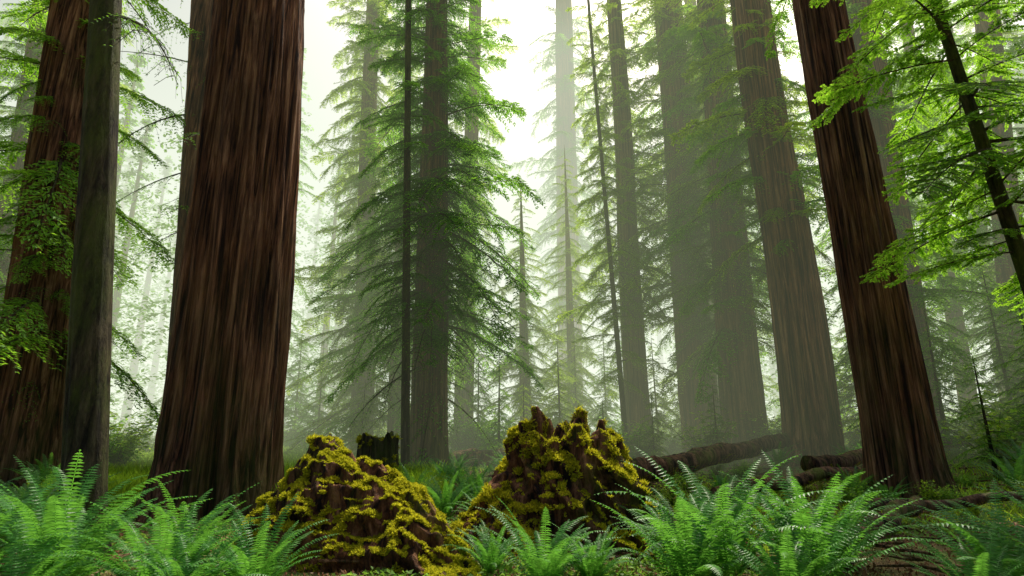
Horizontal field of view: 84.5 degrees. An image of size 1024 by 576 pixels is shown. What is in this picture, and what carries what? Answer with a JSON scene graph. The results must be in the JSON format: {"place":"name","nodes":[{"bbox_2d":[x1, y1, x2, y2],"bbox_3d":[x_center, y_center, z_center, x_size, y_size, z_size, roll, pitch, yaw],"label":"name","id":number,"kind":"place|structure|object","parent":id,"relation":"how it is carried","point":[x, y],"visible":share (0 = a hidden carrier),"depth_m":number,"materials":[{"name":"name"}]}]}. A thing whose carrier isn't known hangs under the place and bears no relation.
{"place":"outdoors","nodes":[
{"label":"outdoors","id":0,"kind":"place"},
{"bbox_2d":[0,431,1023,575],"bbox_3d":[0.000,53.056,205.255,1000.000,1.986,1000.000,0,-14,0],"label":"ground","id":1,"kind":"structure","parent":0,"point":[883,561],"depth_m":7.67,"materials":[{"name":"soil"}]},
{"bbox_2d":[0,479,58,521],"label":"sword fern","id":2,"kind":"object","parent":1,"relation":"on","point":[22,493],"visible":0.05,"depth_m":9.03,"materials":[{"name":"plant"}]},
{"bbox_2d":[4,482,55,501],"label":"sword fern","id":3,"kind":"object","parent":1,"relation":"on","point":[21,490],"visible":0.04,"depth_m":10.51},
{"bbox_2d":[0,475,61,531],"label":"sword fern","id":4,"kind":"object","parent":1,"relation":"on","point":[22,500],"visible":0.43,"depth_m":6.71,"materials":[{"name":"plant"}]},
{"bbox_2d":[0,481,95,571],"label":"sword fern","id":5,"kind":"object","parent":1,"relation":"on","point":[8,518],"visible":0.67,"depth_m":5.49,"materials":[{"name":"plant"}]},
{"bbox_2d":[0,515,108,575],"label":"sword fern","id":6,"kind":"object","parent":1,"relation":"on","point":[18,569],"visible":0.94,"depth_m":5.11,"materials":[{"name":"plant"}]},
{"bbox_2d":[0,463,120,544],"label":"sword fern","id":7,"kind":"object","parent":1,"relation":"on","point":[28,489],"visible":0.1,"depth_m":7.89,"materials":[{"name":"plant"}]},
{"bbox_2d":[0,0,122,404],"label":"hemlock tree","id":8,"kind":"object","parent":1,"relation":"on","point":[24,109],"visible":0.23,"depth_m":27.50,"materials":[{"name":"green plant"}]},
{"bbox_2d":[0,7,147,416],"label":"hemlock tree","id":9,"kind":"object","parent":1,"relation":"on","point":[123,129],"visible":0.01,"depth_m":34.12,"materials":[{"name":"green plant"}]},
{"bbox_2d":[0,455,172,552],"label":"sword fern","id":10,"kind":"object","parent":1,"relation":"on","point":[83,495],"visible":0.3,"depth_m":7.02,"materials":[{"name":"plant"}]},
{"bbox_2d":[0,0,190,489],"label":"redwood tree","id":11,"kind":"object","parent":1,"relation":"on","point":[34,316],"visible":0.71,"depth_m":17.25,"materials":[{"name":"green plant"}]},
{"bbox_2d":[0,450,212,575],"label":"sword fern","id":12,"kind":"object","parent":1,"relation":"on","point":[67,515],"visible":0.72,"depth_m":5.62,"materials":[{"name":"plant"}]},
{"bbox_2d":[58,0,183,555],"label":"tree","id":13,"kind":"object","parent":1,"relation":"on","point":[86,422],"visible":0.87,"depth_m":8.20,"materials":[{"name":"brown plant"}]},
{"bbox_2d":[38,481,261,575],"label":"sword fern","id":14,"kind":"object","parent":1,"relation":"on","point":[162,547],"visible":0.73,"depth_m":5.27,"materials":[{"name":"plant"}]},
{"bbox_2d":[117,0,213,385],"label":"redwood tree","id":15,"kind":"object","parent":1,"relation":"on","point":[200,23],"visible":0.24,"depth_m":21.14,"materials":[{"name":"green plant"}]},
{"bbox_2d":[91,523,268,575],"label":"sword fern","id":16,"kind":"object","parent":1,"relation":"on","point":[178,571],"visible":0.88,"depth_m":5.06,"materials":[{"name":"plant"}]},
{"bbox_2d":[111,479,269,561],"bbox_3d":[-3.751,2.884,6.837,1.928,1.076,1.948,13,-22,-30],"label":"sword fern","id":17,"kind":"object","parent":1,"relation":"on","point":[172,525],"visible":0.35,"depth_m":6.74,"materials":[{"name":"plant"}]},
{"bbox_2d":[146,397,284,429],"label":"hemlock tree","id":18,"kind":"object","parent":1,"relation":"on","point":[157,402],"depth_m":42.50,"materials":[{"name":"green plant"}]},
{"bbox_2d":[130,0,304,524],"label":"redwood tree","id":19,"kind":"object","parent":1,"relation":"on","point":[220,429],"visible":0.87,"depth_m":11.67,"materials":[{"name":"brown plant"}]},
{"bbox_2d":[24,442,450,512],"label":"grass","id":20,"kind":"structure","parent":1,"relation":"on","point":[140,466],"depth_m":15.49,"materials":[{"name":"plant"}]},
{"bbox_2d":[151,492,336,575],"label":"sword fern","id":21,"kind":"object","parent":1,"relation":"on","point":[270,565],"visible":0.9,"depth_m":5.53,"materials":[{"name":"plant"}]},
{"bbox_2d":[283,333,317,444],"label":"sapling tree","id":22,"kind":"object","parent":1,"relation":"on","point":[297,398],"visible":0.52,"depth_m":39.34,"materials":[{"name":"green plant"}]},
{"bbox_2d":[284,118,326,427],"bbox_3d":[-16.649,-10.914,42.352,9.069,45.853,8.467,0,-14,0],"label":"hemlock tree","id":23,"kind":"object","parent":1,"relation":"on","point":[296,314],"visible":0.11,"depth_m":39.74,"materials":[{"name":"green plant"}]},
{"bbox_2d":[284,348,336,447],"bbox_3d":[-11.786,7.732,35.385,3.717,8.358,4.729,-5,-15,20],"label":"sapling tree","id":24,"kind":"object","parent":1,"relation":"on","point":[318,412],"visible":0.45,"depth_m":35.01,"materials":[{"name":"green plant"}]},
{"bbox_2d":[228,432,481,575],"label":"tree stump","id":25,"kind":"object","parent":1,"relation":"on","point":[378,513],"visible":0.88,"depth_m":6.94,"materials":[{"name":"plant"}]},
{"bbox_2d":[341,380,378,454],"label":"sapling tree","id":26,"kind":"object","parent":1,"relation":"on","point":[362,404],"visible":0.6,"depth_m":26.19,"materials":[{"name":"green plant"}]},
{"bbox_2d":[284,0,459,454],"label":"hemlock tree","id":27,"kind":"object","parent":1,"relation":"on","point":[367,85],"visible":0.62,"depth_m":33.87,"materials":[{"name":"green plant"}]},
{"bbox_2d":[356,431,402,468],"bbox_3d":[-4.146,5.278,17.260,1.874,1.757,1.978,0,-14,0],"label":"tree stump","id":28,"kind":"object","parent":1,"relation":"on","point":[386,448],"visible":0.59,"depth_m":16.85,"materials":[{"name":"wood"}]},
{"bbox_2d":[302,6,485,451],"bbox_3d":[-5.866,-4.525,31.642,8.311,28.350,8.555,-4,-15,15],"label":"hemlock tree","id":29,"kind":"object","parent":1,"relation":"on","point":[393,420],"visible":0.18,"depth_m":28.93,"materials":[{"name":"green plant"}]},
{"bbox_2d":[358,0,455,467],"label":"hemlock tree","id":30,"kind":"object","parent":1,"relation":"on","point":[405,364],"visible":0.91,"depth_m":21.21,"materials":[{"name":"green plant"}]},
{"bbox_2d":[399,462,448,486],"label":"sword fern","id":31,"kind":"object","parent":1,"relation":"on","point":[422,478],"visible":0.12,"depth_m":12.47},
{"bbox_2d":[308,0,547,471],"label":"hemlock tree","id":32,"kind":"object","parent":1,"relation":"on","point":[439,224],"visible":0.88,"depth_m":22.63,"materials":[{"name":"green plant"}]},
{"bbox_2d":[424,474,479,515],"bbox_3d":[-1.225,3.987,10.928,1.744,0.964,1.726,-3,-13,8],"label":"sword fern","id":33,"kind":"object","parent":1,"relation":"on","point":[444,507],"visible":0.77,"depth_m":10.69,"materials":[{"name":"plant"}]},
{"bbox_2d":[421,449,485,483],"bbox_3d":[-1.706,4.969,15.341,1.776,1.120,1.753,5,-15,-19],"label":"sword fern","id":34,"kind":"object","parent":1,"relation":"on","point":[440,467],"visible":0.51,"depth_m":15.37,"materials":[{"name":"plant"}]},
{"bbox_2d":[447,494,474,511],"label":"sword fern","id":35,"kind":"object","parent":1,"relation":"on","point":[466,508],"visible":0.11,"depth_m":9.27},
{"bbox_2d":[438,460,494,498],"bbox_3d":[-0.952,4.542,13.224,1.505,0.995,1.865,-10,-17,33],"label":"sword fern","id":36,"kind":"object","parent":1,"relation":"on","point":[459,481],"visible":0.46,"depth_m":13.31,"materials":[{"name":"plant"}]},
{"bbox_2d":[455,464,490,497],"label":"sword fern","id":37,"kind":"object","parent":1,"relation":"on","point":[475,490],"visible":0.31,"depth_m":12.01,"materials":[{"name":"plant"}]},
{"bbox_2d":[456,351,495,449],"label":"sapling tree","id":38,"kind":"object","parent":1,"relation":"on","point":[477,405],"visible":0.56,"depth_m":30.29,"materials":[{"name":"green plant"}]},
{"bbox_2d":[449,447,505,467],"bbox_3d":[-0.755,7.483,24.924,5.103,1.035,0.910,6,-15,-22],"label":"fallen log","id":39,"kind":"object","parent":1,"relation":"on","point":[481,457],"visible":0.2,"depth_m":24.32,"materials":[{"name":"wood"}]},
{"bbox_2d":[447,0,518,451],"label":"hemlock tree","id":40,"kind":"object","parent":1,"relation":"on","point":[471,135],"visible":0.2,"depth_m":37.33,"materials":[{"name":"green plant"}]},
{"bbox_2d":[440,520,533,573],"bbox_3d":[-0.285,2.975,6.511,1.079,0.620,1.137,5,-15,-18],"label":"sword fern","id":41,"kind":"object","parent":1,"relation":"on","point":[493,559],"visible":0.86,"depth_m":6.37,"materials":[{"name":"plant"}]},
{"bbox_2d":[479,352,516,466],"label":"sapling tree","id":42,"kind":"object","parent":1,"relation":"on","point":[495,425],"visible":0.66,"depth_m":26.19,"materials":[{"name":"green plant"}]},
{"bbox_2d":[0,9,1023,442],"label":"distant forest","id":43,"kind":"object","parent":1,"relation":"on","point":[140,335],"visible":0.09,"depth_m":62.32,"materials":[{"name":"green plant"}]},
{"bbox_2d":[0,446,1023,575],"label":"ground cover plants","id":44,"kind":"object","parent":1,"relation":"on","point":[484,572],"visible":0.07,"depth_m":7.14,"materials":[{"name":"green plant"}]},
{"bbox_2d":[0,434,1023,496],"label":"understory ferns","id":45,"kind":"object","parent":1,"relation":"on","point":[43,471],"visible":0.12,"depth_m":18.04,"materials":[{"name":"plant"}]},
{"bbox_2d":[505,382,531,436],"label":"sapling tree","id":46,"kind":"object","parent":1,"relation":"on","point":[522,409],"visible":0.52,"depth_m":28.43,"materials":[{"name":"green plant"}]},
{"bbox_2d":[475,182,574,429],"bbox_3d":[0.829,1.593,35.602,6.468,18.350,6.480,0,-14,0],"label":"hemlock tree","id":47,"kind":"object","parent":1,"relation":"on","point":[524,306],"visible":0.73,"depth_m":35.12,"materials":[{"name":"green plant"}]},
{"bbox_2d":[502,342,550,436],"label":"sapling tree","id":48,"kind":"object","parent":1,"relation":"on","point":[532,400],"visible":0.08,"depth_m":42.83,"materials":[{"name":"green plant"}]},
{"bbox_2d":[466,496,620,575],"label":"sword fern","id":49,"kind":"object","parent":1,"relation":"on","point":[550,563],"visible":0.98,"depth_m":5.68,"materials":[{"name":"plant"}]},
{"bbox_2d":[537,335,583,428],"bbox_3d":[2.855,6.402,30.253,4.185,8.332,4.660,0,-14,0],"label":"sapling tree","id":50,"kind":"object","parent":1,"relation":"on","point":[559,415],"visible":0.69,"depth_m":30.52,"materials":[{"name":"green plant"}]},
{"bbox_2d":[450,404,675,559],"bbox_3d":[0.904,2.966,8.904,3.722,2.222,3.743,-13,-19,42],"label":"mossy tree stump","id":51,"kind":"object","parent":1,"relation":"on","point":[564,471],"visible":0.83,"depth_m":8.08,"materials":[{"name":"plant"}]},
{"bbox_2d":[451,482,674,497],"bbox_3d":[1.109,5.033,13.939,5.689,0.371,0.397,-4,-15,16],"label":"fallen log","id":52,"kind":"object","parent":1,"relation":"on","point":[648,489],"visible":0.02,"depth_m":13.22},
{"bbox_2d":[510,0,616,408],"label":"redwood tree","id":53,"kind":"object","parent":1,"relation":"on","point":[566,99],"visible":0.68,"depth_m":63.38,"materials":[{"name":"green plant"}]},
{"bbox_2d":[108,383,1023,516],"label":"understory shrubs","id":54,"kind":"object","parent":1,"relation":"on","point":[123,444],"visible":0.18,"depth_m":20.74,"materials":[{"name":"green plant"}]},
{"bbox_2d":[529,146,614,427],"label":"hemlock tree","id":55,"kind":"object","parent":1,"relation":"on","point":[569,331],"visible":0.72,"depth_m":44.25,"materials":[{"name":"green plant"}]},
{"bbox_2d":[557,337,597,435],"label":"sapling tree","id":56,"kind":"object","parent":1,"relation":"on","point":[576,385],"visible":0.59,"depth_m":37.46,"materials":[{"name":"green plant"}]},
{"bbox_2d":[546,523,639,575],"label":"sword fern","id":57,"kind":"object","parent":1,"relation":"on","point":[587,566],"visible":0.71,"depth_m":5.97,"materials":[{"name":"plant"}]},
{"bbox_2d":[581,329,620,430],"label":"sapling tree","id":58,"kind":"object","parent":1,"relation":"on","point":[607,402],"visible":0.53,"depth_m":39.30,"materials":[{"name":"green plant"}]},
{"bbox_2d":[592,401,611,427],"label":"sapling tree","id":59,"kind":"object","parent":1,"relation":"on","point":[598,418],"visible":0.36,"depth_m":24.42,"materials":[{"name":"green plant"}]},
{"bbox_2d":[565,0,676,445],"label":"hemlock tree","id":60,"kind":"object","parent":1,"relation":"on","point":[606,230],"visible":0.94,"depth_m":29.93,"materials":[{"name":"green plant"}]},
{"bbox_2d":[554,0,708,456],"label":"redwood tree","id":61,"kind":"object","parent":1,"relation":"on","point":[624,126],"visible":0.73,"depth_m":31.73,"materials":[{"name":"green plant"}]},
{"bbox_2d":[278,453,1023,575],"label":"fallen twigs","id":62,"kind":"object","parent":1,"relation":"on","point":[882,544],"visible":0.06,"depth_m":7.73,"materials":[{"name":"wood"}]},
{"bbox_2d":[634,391,669,456],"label":"sapling tree","id":63,"kind":"object","parent":1,"relation":"on","point":[656,436],"visible":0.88,"depth_m":25.11,"materials":[{"name":"green plant"}]},
{"bbox_2d":[646,338,681,456],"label":"sapling tree","id":64,"kind":"object","parent":1,"relation":"on","point":[664,406],"visible":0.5,"depth_m":32.14,"materials":[{"name":"green plant"}]},
{"bbox_2d":[610,480,717,547],"bbox_3d":[2.091,3.079,7.389,1.850,0.954,1.457,1,-17,-18],"label":"sword fern","id":65,"kind":"object","parent":1,"relation":"on","point":[668,507],"visible":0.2,"depth_m":7.43,"materials":[{"name":"plant"}]},
{"bbox_2d":[652,335,680,448],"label":"sapling tree","id":66,"kind":"object","parent":1,"relation":"on","point":[671,401],"visible":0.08,"depth_m":33.51,"materials":[{"name":"green plant"}]},
{"bbox_2d":[592,476,772,575],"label":"sword fern","id":67,"kind":"object","parent":1,"relation":"on","point":[682,560],"visible":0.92,"depth_m":5.69,"materials":[{"name":"plant"}]},
{"bbox_2d":[601,0,772,451],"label":"redwood tree","id":68,"kind":"object","parent":1,"relation":"on","point":[684,269],"visible":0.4,"depth_m":31.28,"materials":[{"name":"green plant"}]},
{"bbox_2d":[632,433,789,481],"bbox_3d":[7.391,5.846,19.640,11.317,1.611,0.813,11,-18,-37],"label":"fallen log","id":69,"kind":"object","parent":1,"relation":"on","point":[698,458],"visible":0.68,"depth_m":18.55,"materials":[{"name":"wood"}]},
{"bbox_2d":[650,0,778,427],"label":"hemlock tree","id":70,"kind":"object","parent":1,"relation":"on","point":[657,330],"visible":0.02,"depth_m":39.28,"materials":[{"name":"green plant"}]},
{"bbox_2d":[695,470,738,488],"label":"sword fern","id":71,"kind":"object","parent":1,"relation":"on","point":[717,482],"visible":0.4,"depth_m":14.65,"materials":[{"name":"plant"}]},
{"bbox_2d":[697,384,738,467],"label":"sapling tree","id":72,"kind":"object","parent":1,"relation":"on","point":[722,422],"visible":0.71,"depth_m":23.73,"materials":[{"name":"green plant"}]},
{"bbox_2d":[594,446,849,575],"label":"sword fern","id":73,"kind":"object","parent":1,"relation":"on","point":[724,557],"visible":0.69,"depth_m":6.18,"materials":[{"name":"plant"}]},
{"bbox_2d":[705,487,761,515],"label":"sword fern","id":74,"kind":"object","parent":1,"relation":"on","point":[731,499],"visible":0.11,"depth_m":10.03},
{"bbox_2d":[633,0,841,461],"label":"redwood tree","id":75,"kind":"object","parent":1,"relation":"on","point":[733,351],"visible":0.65,"depth_m":27.73,"materials":[{"name":"green plant"}]},
{"bbox_2d":[457,446,1023,555],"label":"grass tufts","id":76,"kind":"object","parent":1,"relation":"on","point":[1013,511],"visible":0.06,"depth_m":12.24,"materials":[{"name":"plant"}]},
{"bbox_2d":[668,0,893,466],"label":"redwood tree","id":77,"kind":"object","parent":1,"relation":"on","point":[778,176],"visible":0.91,"depth_m":23.97,"materials":[{"name":"green plant"}]},
{"bbox_2d":[710,465,862,500],"bbox_3d":[7.543,4.813,14.242,6.651,0.847,0.477,7,-16,-26],"label":"fallen log","id":78,"kind":"object","parent":1,"relation":"on","point":[807,477],"visible":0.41,"depth_m":13.91,"materials":[{"name":"wood"}]},
{"bbox_2d":[711,511,865,575],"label":"sword fern","id":79,"kind":"object","parent":1,"relation":"on","point":[787,567],"visible":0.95,"depth_m":5.38,"materials":[{"name":"plant"}]},
{"bbox_2d":[766,342,847,439],"bbox_3d":[14.529,4.552,28.886,3.901,8.418,4.970,3,-15,-13],"label":"sapling tree","id":80,"kind":"object","parent":1,"relation":"on","point":[777,400],"visible":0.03,"depth_m":29.23,"materials":[{"name":"green plant"}]},
{"bbox_2d":[698,450,924,555],"bbox_3d":[3.739,2.690,6.740,2.387,1.391,2.536,1,-14,-6],"label":"sword fern","id":81,"kind":"object","parent":1,"relation":"on","point":[794,486],"visible":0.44,"depth_m":6.64,"materials":[{"name":"plant"}]},
{"bbox_2d":[773,501,904,564],"bbox_3d":[4.018,3.047,6.975,1.298,0.841,1.564,-11,-18,38],"label":"sword fern","id":82,"kind":"object","parent":1,"relation":"on","point":[863,554],"visible":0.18,"depth_m":6.88,"materials":[{"name":"plant"}]},
{"bbox_2d":[733,472,946,575],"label":"sword fern","id":83,"kind":"object","parent":1,"relation":"on","point":[827,542],"visible":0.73,"depth_m":5.70,"materials":[{"name":"plant"}]},
{"bbox_2d":[824,300,858,445],"bbox_3d":[18.167,4.829,31.846,4.637,9.976,4.854,10,-17,-34],"label":"sapling tree","id":84,"kind":"object","parent":1,"relation":"on","point":[835,353],"visible":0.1,"depth_m":31.80,"materials":[{"name":"green plant"}]},
{"bbox_2d":[833,304,860,450],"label":"sapling tree","id":85,"kind":"object","parent":1,"relation":"on","point":[845,385],"visible":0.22,"depth_m":24.64,"materials":[{"name":"green plant"}]},
{"bbox_2d":[838,417,861,454],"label":"sapling tree","id":86,"kind":"object","parent":1,"relation":"on","point":[853,424],"visible":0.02,"depth_m":20.17,"materials":[{"name":"green plant"}]},
{"bbox_2d":[764,0,962,499],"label":"redwood tree","id":87,"kind":"object","parent":1,"relation":"on","point":[901,439],"visible":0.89,"depth_m":14.02,"materials":[{"name":"brown plant"}]},
{"bbox_2d":[800,437,969,470],"bbox_3d":[12.902,5.530,18.974,9.458,1.058,0.575,8,-16,-27],"label":"fallen log","id":88,"kind":"object","parent":1,"relation":"on","point":[852,458],"visible":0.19,"depth_m":17.27,"materials":[{"name":"brown wood"}]},
{"bbox_2d":[855,477,914,498],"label":"sword fern","id":89,"kind":"object","parent":1,"relation":"on","point":[888,492],"visible":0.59,"depth_m":12.44,"materials":[{"name":"plant"}]},
{"bbox_2d":[851,495,924,546],"bbox_3d":[5.940,3.668,8.860,2.825,0.594,0.408,12,-18,-38],"label":"fallen log","id":90,"kind":"object","parent":1,"relation":"on","point":[903,509],"visible":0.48,"depth_m":9.08,"materials":[{"name":"wood"}]},
{"bbox_2d":[789,0,1023,436],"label":"redwood tree","id":91,"kind":"object","parent":1,"relation":"on","point":[904,212],"visible":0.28,"depth_m":24.86,"materials":[{"name":"green plant"}]},
{"bbox_2d":[802,0,1023,324],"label":"maple tree","id":92,"kind":"object","parent":1,"relation":"on","point":[982,153],"visible":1,"depth_m":11.37,"materials":[{"name":"green plant"}]},
{"bbox_2d":[861,491,1023,510],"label":"fallen log","id":93,"kind":"object","parent":1,"relation":"on","point":[980,499],"visible":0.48,"depth_m":10.47,"materials":[{"name":"brown wood"}]},
{"bbox_2d":[915,299,993,456],"bbox_3d":[15.983,3.612,21.696,2.934,6.350,3.226,10,-18,-35],"label":"sapling tree","id":94,"kind":"object","parent":1,"relation":"on","point":[940,405],"visible":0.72,"depth_m":21.00,"materials":[{"name":"green plant"}]},
{"bbox_2d":[886,2,1023,444],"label":"hemlock tree","id":95,"kind":"object","parent":1,"relation":"on","point":[957,307],"visible":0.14,"depth_m":30.52,"materials":[{"name":"green plant"}]},
{"bbox_2d":[888,478,1023,575],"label":"sword fern","id":96,"kind":"object","parent":1,"relation":"on","point":[972,541],"visible":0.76,"depth_m":5.83,"materials":[{"name":"plant"}]},
{"bbox_2d":[904,521,1023,575],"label":"sword fern","id":97,"kind":"object","parent":1,"relation":"on","point":[983,570],"visible":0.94,"depth_m":5.34,"materials":[{"name":"plant"}]},
{"bbox_2d":[904,0,1023,407],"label":"hemlock tree","id":98,"kind":"object","parent":1,"relation":"on","point":[988,321],"visible":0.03,"depth_m":35.94,"materials":[{"name":"green plant"}]},
{"bbox_2d":[919,0,1023,403],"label":"redwood tree","id":99,"kind":"object","parent":1,"relation":"on","point":[1003,267],"visible":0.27,"depth_m":27.80,"materials":[{"name":"green plant"}]},
{"bbox_2d":[919,478,1023,552],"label":"sword fern","id":100,"kind":"object","parent":1,"relation":"on","point":[1012,528],"visible":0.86,"depth_m":5.86,"materials":[{"name":"plant"}]},
{"bbox_2d":[948,262,1023,451],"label":"sapling tree","id":101,"kind":"object","parent":1,"relation":"on","point":[999,358],"visible":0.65,"depth_m":23.18,"materials":[{"name":"green plant"}]},
{"bbox_2d":[949,356,1023,479],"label":"sapling tree","id":102,"kind":"object","parent":1,"relation":"on","point":[987,437],"visible":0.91,"depth_m":16.01,"materials":[{"name":"green plant"}]},
{"bbox_2d":[966,286,1023,458],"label":"sapling tree","id":103,"kind":"object","parent":1,"relation":"on","point":[1019,406],"visible":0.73,"depth_m":19.26,"materials":[{"name":"green plant"}]},
{"bbox_2d":[967,451,1023,490],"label":"sword fern","id":104,"kind":"object","parent":1,"relation":"on","point":[1012,473],"visible":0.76,"depth_m":13.86,"materials":[{"name":"plant"}]},
{"bbox_2d":[972,430,1023,475],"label":"sword fern","id":105,"kind":"object","parent":1,"relation":"on","point":[1018,452],"visible":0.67,"depth_m":15.62,"materials":[{"name":"plant"}]},
{"bbox_2d":[981,471,1023,522],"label":"sword fern","id":106,"kind":"object","parent":1,"relation":"on","point":[1010,517],"visible":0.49,"depth_m":7.20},
{"bbox_2d":[0,0,1023,431],"label":"sky","id":107,"kind":"structure","parent":0,"point":[530,20],"materials":[{"name":"white"}]}
]}

